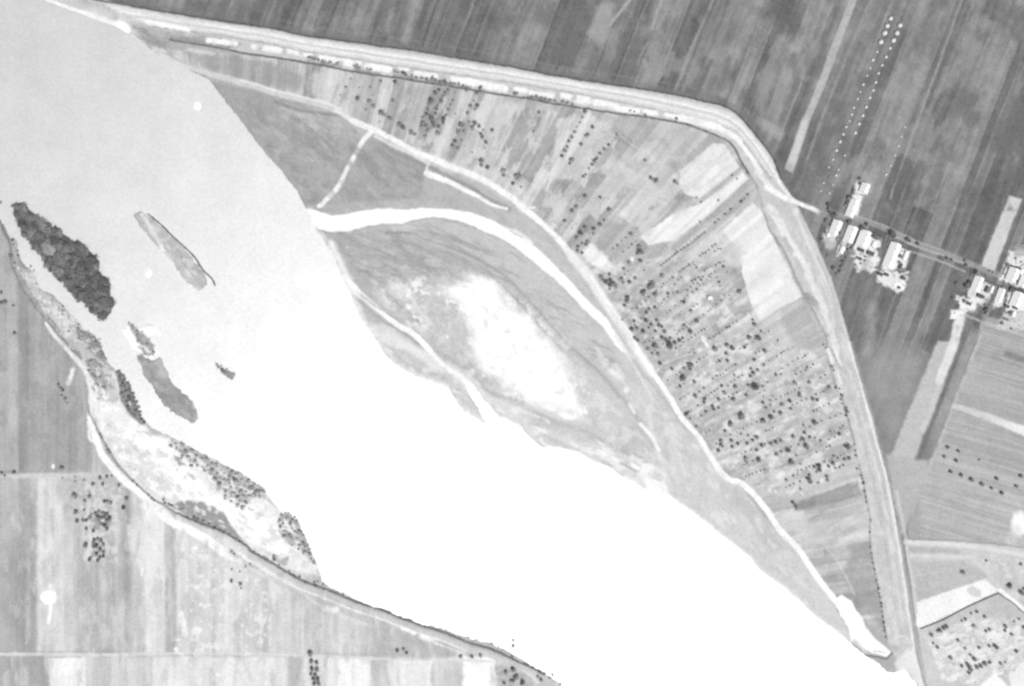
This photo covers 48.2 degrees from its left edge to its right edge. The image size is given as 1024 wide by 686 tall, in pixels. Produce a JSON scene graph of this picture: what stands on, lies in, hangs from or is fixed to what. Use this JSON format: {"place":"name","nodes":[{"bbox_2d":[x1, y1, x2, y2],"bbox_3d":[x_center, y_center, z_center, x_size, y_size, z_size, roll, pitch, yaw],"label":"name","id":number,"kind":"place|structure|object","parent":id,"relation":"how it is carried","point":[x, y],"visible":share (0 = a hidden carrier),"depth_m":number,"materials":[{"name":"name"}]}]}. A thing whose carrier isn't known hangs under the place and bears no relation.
{"place":"outdoors","nodes":[
{"label":"outdoors","id":0,"kind":"place"},
{"bbox_2d":[13,204,233,422],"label":"river island","id":1,"kind":"structure","parent":0,"point":[173,398],"depth_m":1500.01,"materials":[{"name":"soil"}]},
{"bbox_2d":[12,203,22,211],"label":"willow","id":2,"kind":"object","parent":1,"relation":"on","point":[17,207],"visible":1,"depth_m":1495.46,"materials":[{"name":"grey plant"}]},
{"bbox_2d":[17,217,25,226],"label":"willow","id":3,"kind":"object","parent":1,"relation":"on","point":[20,222],"visible":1,"depth_m":1495.36,"materials":[{"name":"grey plant"}]},
{"bbox_2d":[19,202,27,213],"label":"willow","id":4,"kind":"object","parent":1,"relation":"on","point":[23,207],"visible":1,"depth_m":1495.21,"materials":[{"name":"grey plant"}]},
{"bbox_2d":[19,208,28,219],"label":"willow","id":5,"kind":"object","parent":1,"relation":"on","point":[22,214],"visible":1,"depth_m":1494.52,"materials":[{"name":"grey plant"}]},
{"bbox_2d":[26,212,33,222],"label":"willow","id":6,"kind":"object","parent":1,"relation":"on","point":[29,216],"visible":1,"depth_m":1495.39,"materials":[{"name":"grey plant"}]},
{"bbox_2d":[28,227,33,237],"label":"willow","id":7,"kind":"object","parent":1,"relation":"on","point":[30,233],"visible":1,"depth_m":1495.03,"materials":[{"name":"grey plant"}]},
{"bbox_2d":[30,226,36,234],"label":"willow","id":8,"kind":"object","parent":1,"relation":"on","point":[32,229],"visible":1,"depth_m":1494.98,"materials":[{"name":"grey plant"}]},
{"bbox_2d":[30,221,39,229],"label":"willow","id":9,"kind":"object","parent":1,"relation":"on","point":[35,226],"visible":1,"depth_m":1494.20,"materials":[{"name":"grey plant"}]},
{"bbox_2d":[31,241,40,247],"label":"willow","id":10,"kind":"object","parent":1,"relation":"on","point":[35,244],"visible":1,"depth_m":1495.15,"materials":[{"name":"grey plant"}]},
{"bbox_2d":[32,214,40,221],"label":"willow","id":11,"kind":"object","parent":1,"relation":"on","point":[36,218],"visible":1,"depth_m":1496.83,"materials":[{"name":"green plant"}]},
{"bbox_2d":[31,245,42,251],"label":"willow","id":12,"kind":"object","parent":1,"relation":"on","point":[36,248],"visible":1,"depth_m":1495.82,"materials":[{"name":"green plant"}]},
{"bbox_2d":[36,218,43,228],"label":"willow","id":13,"kind":"object","parent":1,"relation":"on","point":[41,220],"visible":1,"depth_m":1495.07,"materials":[{"name":"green plant"}]},
{"bbox_2d":[36,229,43,236],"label":"willow","id":14,"kind":"object","parent":1,"relation":"on","point":[39,231],"visible":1,"depth_m":1495.34,"materials":[{"name":"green plant"}]},
{"bbox_2d":[39,220,46,229],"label":"willow","id":15,"kind":"object","parent":1,"relation":"on","point":[43,224],"visible":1,"depth_m":1495.66,"materials":[{"name":"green plant"}]},
{"bbox_2d":[44,224,51,232],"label":"willow","id":16,"kind":"object","parent":1,"relation":"on","point":[48,228],"visible":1,"depth_m":1495.09,"materials":[{"name":"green plant"}]},
{"bbox_2d":[47,256,54,264],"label":"willow","id":17,"kind":"object","parent":1,"relation":"on","point":[50,259],"visible":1,"depth_m":1495.90,"materials":[{"name":"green plant"}]},
{"bbox_2d":[49,228,57,235],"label":"willow","id":18,"kind":"object","parent":1,"relation":"on","point":[53,232],"visible":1,"depth_m":1495.88,"materials":[{"name":"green plant"}]},
{"bbox_2d":[50,237,58,245],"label":"willow","id":19,"kind":"object","parent":1,"relation":"on","point":[54,243],"visible":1,"depth_m":1495.69,"materials":[{"name":"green plant"}]},
{"bbox_2d":[50,262,58,270],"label":"willow","id":20,"kind":"object","parent":1,"relation":"on","point":[53,265],"visible":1,"depth_m":1494.83,"materials":[{"name":"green plant"}]},
{"bbox_2d":[53,250,63,260],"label":"willow","id":21,"kind":"object","parent":1,"relation":"on","point":[59,255],"visible":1,"depth_m":1495.11,"materials":[{"name":"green plant"}]},
{"bbox_2d":[54,242,63,248],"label":"willow","id":22,"kind":"object","parent":1,"relation":"on","point":[59,245],"visible":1,"depth_m":1495.15,"materials":[{"name":"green plant"}]},
{"bbox_2d":[56,229,62,236],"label":"willow","id":23,"kind":"object","parent":1,"relation":"on","point":[59,233],"visible":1,"depth_m":1496.39,"materials":[{"name":"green plant"}]},
{"bbox_2d":[56,265,64,275],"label":"willow","id":24,"kind":"object","parent":1,"relation":"on","point":[59,271],"visible":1,"depth_m":1494.95,"materials":[{"name":"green plant"}]},
{"bbox_2d":[57,255,64,265],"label":"willow","id":25,"kind":"object","parent":1,"relation":"on","point":[61,261],"visible":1,"depth_m":1495.59,"materials":[{"name":"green plant"}]},
{"bbox_2d":[60,245,72,253],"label":"willow","id":26,"kind":"object","parent":1,"relation":"on","point":[66,249],"visible":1,"depth_m":1494.75,"materials":[{"name":"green plant"}]},
{"bbox_2d":[63,261,70,267],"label":"willow","id":27,"kind":"object","parent":1,"relation":"on","point":[66,264],"visible":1,"depth_m":1495.08,"materials":[{"name":"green plant"}]},
{"bbox_2d":[64,253,74,261],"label":"willow","id":28,"kind":"object","parent":1,"relation":"on","point":[67,256],"visible":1,"depth_m":1494.32,"materials":[{"name":"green plant"}]},
{"bbox_2d":[65,282,74,289],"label":"willow","id":29,"kind":"object","parent":1,"relation":"on","point":[70,284],"visible":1,"depth_m":1495.80,"materials":[{"name":"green plant"}]},
{"bbox_2d":[67,257,73,266],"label":"willow","id":30,"kind":"object","parent":1,"relation":"on","point":[70,260],"visible":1,"depth_m":1494.23,"materials":[{"name":"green plant"}]},
{"bbox_2d":[70,284,78,296],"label":"willow","id":31,"kind":"object","parent":1,"relation":"on","point":[74,289],"visible":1,"depth_m":1494.80,"materials":[{"name":"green plant"}]},
{"bbox_2d":[71,255,77,264],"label":"willow","id":32,"kind":"object","parent":1,"relation":"on","point":[75,261],"visible":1,"depth_m":1495.24,"materials":[{"name":"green plant"}]},
{"bbox_2d":[74,241,81,250],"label":"willow","id":33,"kind":"object","parent":1,"relation":"on","point":[76,246],"visible":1,"depth_m":1495.70,"materials":[{"name":"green plant"}]},
{"bbox_2d":[77,259,85,268],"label":"willow","id":34,"kind":"object","parent":1,"relation":"on","point":[80,263],"visible":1,"depth_m":1494.98,"materials":[{"name":"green plant"}]},
{"bbox_2d":[78,244,86,256],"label":"willow","id":35,"kind":"object","parent":1,"relation":"on","point":[82,250],"visible":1,"depth_m":1495.10,"materials":[{"name":"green plant"}]},
{"bbox_2d":[81,294,90,303],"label":"willow","id":36,"kind":"object","parent":1,"relation":"on","point":[85,300],"visible":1,"depth_m":1496.37,"materials":[{"name":"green plant"}]},
{"bbox_2d":[81,287,92,296],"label":"willow","id":37,"kind":"object","parent":1,"relation":"on","point":[86,289],"visible":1,"depth_m":1495.40,"materials":[{"name":"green plant"}]},
{"bbox_2d":[84,256,89,264],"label":"willow","id":38,"kind":"object","parent":1,"relation":"on","point":[86,259],"visible":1,"depth_m":1495.99,"materials":[{"name":"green plant"}]},
{"bbox_2d":[83,277,92,284],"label":"willow","id":39,"kind":"object","parent":1,"relation":"on","point":[88,281],"visible":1,"depth_m":1495.21,"materials":[{"name":"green plant"}]},
{"bbox_2d":[84,272,91,280],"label":"willow","id":40,"kind":"object","parent":1,"relation":"on","point":[88,276],"visible":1,"depth_m":1495.65,"materials":[{"name":"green plant"}]},
{"bbox_2d":[86,269,94,275],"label":"willow","id":41,"kind":"object","parent":1,"relation":"on","point":[90,272],"visible":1,"depth_m":1495.06,"materials":[{"name":"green plant"}]},
{"bbox_2d":[88,254,98,265],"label":"willow","id":42,"kind":"object","parent":1,"relation":"on","point":[92,259],"visible":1,"depth_m":1494.80,"materials":[{"name":"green plant"}]},
{"bbox_2d":[90,301,98,308],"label":"willow","id":43,"kind":"object","parent":1,"relation":"on","point":[95,304],"visible":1,"depth_m":1495.82,"materials":[{"name":"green plant"}]},
{"bbox_2d":[92,263,98,271],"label":"willow","id":44,"kind":"object","parent":1,"relation":"on","point":[95,267],"visible":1,"depth_m":1495.96,"materials":[{"name":"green plant"}]},
{"bbox_2d":[95,272,101,280],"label":"willow","id":45,"kind":"object","parent":1,"relation":"on","point":[98,275],"visible":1,"depth_m":1495.65,"materials":[{"name":"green plant"}]},
{"bbox_2d":[97,281,105,288],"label":"willow","id":46,"kind":"object","parent":1,"relation":"on","point":[99,283],"visible":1,"depth_m":1495.53,"materials":[{"name":"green plant"}]},
{"bbox_2d":[97,312,106,321],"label":"willow","id":47,"kind":"object","parent":1,"relation":"on","point":[100,316],"visible":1,"depth_m":1495.77,"materials":[{"name":"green plant"}]},
{"bbox_2d":[99,297,108,306],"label":"willow","id":48,"kind":"object","parent":1,"relation":"on","point":[103,300],"visible":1,"depth_m":1494.78,"materials":[{"name":"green plant"}]},
{"bbox_2d":[99,276,109,284],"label":"willow","id":49,"kind":"object","parent":1,"relation":"on","point":[102,279],"visible":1,"depth_m":1495.21,"materials":[{"name":"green plant"}]},
{"bbox_2d":[101,286,109,292],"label":"willow","id":50,"kind":"object","parent":1,"relation":"on","point":[106,289],"visible":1,"depth_m":1494.66,"materials":[{"name":"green plant"}]},
{"bbox_2d":[102,306,110,312],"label":"willow","id":51,"kind":"object","parent":1,"relation":"on","point":[108,309],"visible":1,"depth_m":1495.95,"materials":[{"name":"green plant"}]},
{"bbox_2d":[108,296,115,305],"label":"willow","id":52,"kind":"object","parent":1,"relation":"on","point":[110,301],"visible":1,"depth_m":1495.78,"materials":[{"name":"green plant"}]},
{"bbox_2d":[148,213,215,285],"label":"stone dyke","id":53,"kind":"structure","parent":1,"relation":"on","point":[192,254],"depth_m":1500.13,"materials":[{"name":"grey stone"}]},
{"bbox_2d":[0,47,838,662],"bbox_3d":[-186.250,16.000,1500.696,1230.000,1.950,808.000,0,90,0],"label":"dirt path","id":54,"kind":"structure","parent":0,"point":[586,273],"depth_m":1500.00,"materials":[{"name":"soil"}]},
{"bbox_2d":[0,0,900,685],"bbox_3d":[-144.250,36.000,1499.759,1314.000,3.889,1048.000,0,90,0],"label":"ground","id":55,"kind":"structure","parent":0,"point":[152,582],"depth_m":1500.00,"materials":[{"name":"soil"}]},
{"bbox_2d":[515,173,522,180],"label":"fruit tree","id":56,"kind":"object","parent":55,"relation":"on","point":[517,176],"visible":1,"depth_m":1491.91,"materials":[{"name":"grey plant"}]},
{"bbox_2d":[649,281,656,289],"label":"orchard tree","id":57,"kind":"object","parent":55,"relation":"on","point":[652,285],"visible":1,"depth_m":1493.68,"materials":[{"name":"grey plant"}]},
{"bbox_2d":[752,384,759,390],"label":"orchard tree","id":58,"kind":"object","parent":55,"relation":"on","point":[755,386],"visible":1,"depth_m":1493.31,"materials":[{"name":"grey plant"}]},
{"bbox_2d":[845,443,851,449],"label":"orchard tree","id":59,"kind":"object","parent":55,"relation":"on","point":[847,446],"visible":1,"depth_m":1493.68,"materials":[{"name":"grey plant"}]},
{"bbox_2d":[0,0,915,685],"bbox_3d":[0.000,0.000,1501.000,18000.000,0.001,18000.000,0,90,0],"label":"river water","id":60,"kind":"structure","parent":0,"point":[362,458],"depth_m":1501.00,"materials":[{"name":"white liquid"}]},
{"bbox_2d":[40,0,890,656],"bbox_3d":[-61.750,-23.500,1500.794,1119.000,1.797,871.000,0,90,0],"label":"sand bank","id":61,"kind":"structure","parent":0,"point":[514,350],"depth_m":1500.00,"materials":[{"name":"sand"}]},
{"bbox_2d":[55,0,927,685],"bbox_3d":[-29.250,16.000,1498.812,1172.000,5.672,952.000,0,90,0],"label":"levee","id":62,"kind":"structure","parent":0,"point":[791,232],"depth_m":1499.20,"materials":[{"name":"soil"}]},
{"bbox_2d":[45,185,1023,685],"bbox_3d":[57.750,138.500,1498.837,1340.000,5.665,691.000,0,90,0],"label":"dirt road","id":63,"kind":"structure","parent":0,"point":[183,527],"depth_m":1499.98,"materials":[{"name":"soil"}]},
{"bbox_2d":[832,211,840,218],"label":"village tree","id":64,"kind":"object","parent":63,"relation":"on","point":[834,215],"visible":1,"depth_m":1493.04,"materials":[{"name":"grey plant"}]},
{"bbox_2d":[887,229,896,236],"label":"village tree","id":65,"kind":"object","parent":63,"relation":"on","point":[892,233],"visible":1,"depth_m":1492.66,"materials":[{"name":"grey plant"}]},
{"bbox_2d":[98,0,1023,685],"bbox_3d":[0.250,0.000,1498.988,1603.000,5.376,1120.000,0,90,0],"label":"farmland","id":66,"kind":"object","parent":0,"point":[784,80],"visible":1,"depth_m":1500.00,"materials":[{"name":"soil"}]},
{"bbox_2d":[824,215,848,227],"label":"hedge","id":67,"kind":"object","parent":66,"relation":"on","point":[844,224],"visible":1,"depth_m":1498.86,"materials":[{"name":"grey plant"}]},
{"bbox_2d":[879,236,891,266],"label":"hedge","id":68,"kind":"object","parent":66,"relation":"on","point":[889,239],"visible":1,"depth_m":1498.99,"materials":[{"name":"grey plant"}]},
{"bbox_2d":[822,175,1023,331],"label":"farmyard","id":69,"kind":"structure","parent":66,"relation":"in","point":[893,281],"depth_m":1500.00,"materials":[{"name":"soil"}]},
{"bbox_2d":[829,219,842,235],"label":"farmhouse","id":70,"kind":"object","parent":69,"relation":"on","point":[835,227],"visible":1,"depth_m":1494.96,"materials":[{"name":"brick"}]},
{"bbox_2d":[839,246,844,253],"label":"shed","id":71,"kind":"structure","parent":69,"relation":"on","point":[842,249],"depth_m":1497.07,"materials":[{"name":"white wood"}]},
{"bbox_2d":[838,231,859,272],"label":"hedge","id":72,"kind":"object","parent":69,"relation":"on","point":[848,251],"visible":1,"depth_m":1498.87,"materials":[{"name":"grey plant"}]},
{"bbox_2d":[843,225,857,243],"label":"farmhouse","id":73,"kind":"object","parent":69,"relation":"on","point":[850,234],"visible":1,"depth_m":1494.97,"materials":[{"name":"brick"}]},
{"bbox_2d":[845,198,859,217],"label":"farmhouse","id":74,"kind":"object","parent":69,"relation":"on","point":[851,208],"visible":1,"depth_m":1495.28,"materials":[{"name":"brick"}]},
{"bbox_2d":[855,229,871,248],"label":"farmhouse","id":75,"kind":"object","parent":69,"relation":"on","point":[863,239],"visible":1,"depth_m":1494.46,"materials":[{"name":"brick"}]},
{"bbox_2d":[859,182,870,193],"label":"farmhouse","id":76,"kind":"object","parent":69,"relation":"on","point":[864,188],"visible":1,"depth_m":1495.33,"materials":[{"name":"brick"}]},
{"bbox_2d":[866,250,874,255],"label":"shed","id":77,"kind":"structure","parent":69,"relation":"on","point":[870,253],"depth_m":1497.09,"materials":[{"name":"grey wood"}]},
{"bbox_2d":[882,241,901,268],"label":"farmhouse","id":78,"kind":"object","parent":69,"relation":"on","point":[891,255],"visible":1,"depth_m":1494.75,"materials":[{"name":"brick"}]},
{"bbox_2d":[902,251,908,260],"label":"shed","id":79,"kind":"structure","parent":69,"relation":"on","point":[905,255],"depth_m":1497.22,"materials":[{"name":"white wood"}]},
{"bbox_2d":[970,275,983,292],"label":"farmhouse","id":80,"kind":"object","parent":69,"relation":"on","point":[977,283],"visible":1,"depth_m":1495.12,"materials":[{"name":"brick"}]},
{"bbox_2d":[994,287,1005,302],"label":"farmhouse","id":81,"kind":"object","parent":69,"relation":"on","point":[1000,293],"visible":1,"depth_m":1495.84,"materials":[{"name":"brick"}]},
{"bbox_2d":[1005,267,1019,282],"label":"farmhouse","id":82,"kind":"object","parent":69,"relation":"on","point":[1012,274],"visible":1,"depth_m":1494.97,"materials":[{"name":"brick"}]},
{"bbox_2d":[1009,291,1023,307],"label":"farmhouse","id":83,"kind":"object","parent":69,"relation":"on","point":[1016,298],"visible":1,"depth_m":1494.95,"materials":[{"name":"brick"}]},
{"bbox_2d":[1009,286,1023,293],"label":"shed","id":84,"kind":"structure","parent":69,"relation":"on","point":[1012,289],"depth_m":1496.87,"materials":[{"name":"wood"}]},
{"bbox_2d":[1017,274,1023,287],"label":"farmhouse","id":85,"kind":"object","parent":69,"relation":"on","point":[1020,282],"visible":1,"depth_m":1495.92,"materials":[{"name":"brick"}]},
{"bbox_2d":[921,593,998,628],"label":"fence","id":86,"kind":"object","parent":66,"relation":"on","point":[960,610],"visible":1,"depth_m":1499.14,"materials":[{"name":"grey wood"}]},
{"bbox_2d":[987,289,995,308],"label":"hedge","id":87,"kind":"object","parent":66,"relation":"on","point":[993,296],"visible":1,"depth_m":1498.97,"materials":[{"name":"grey plant"}]}
]}

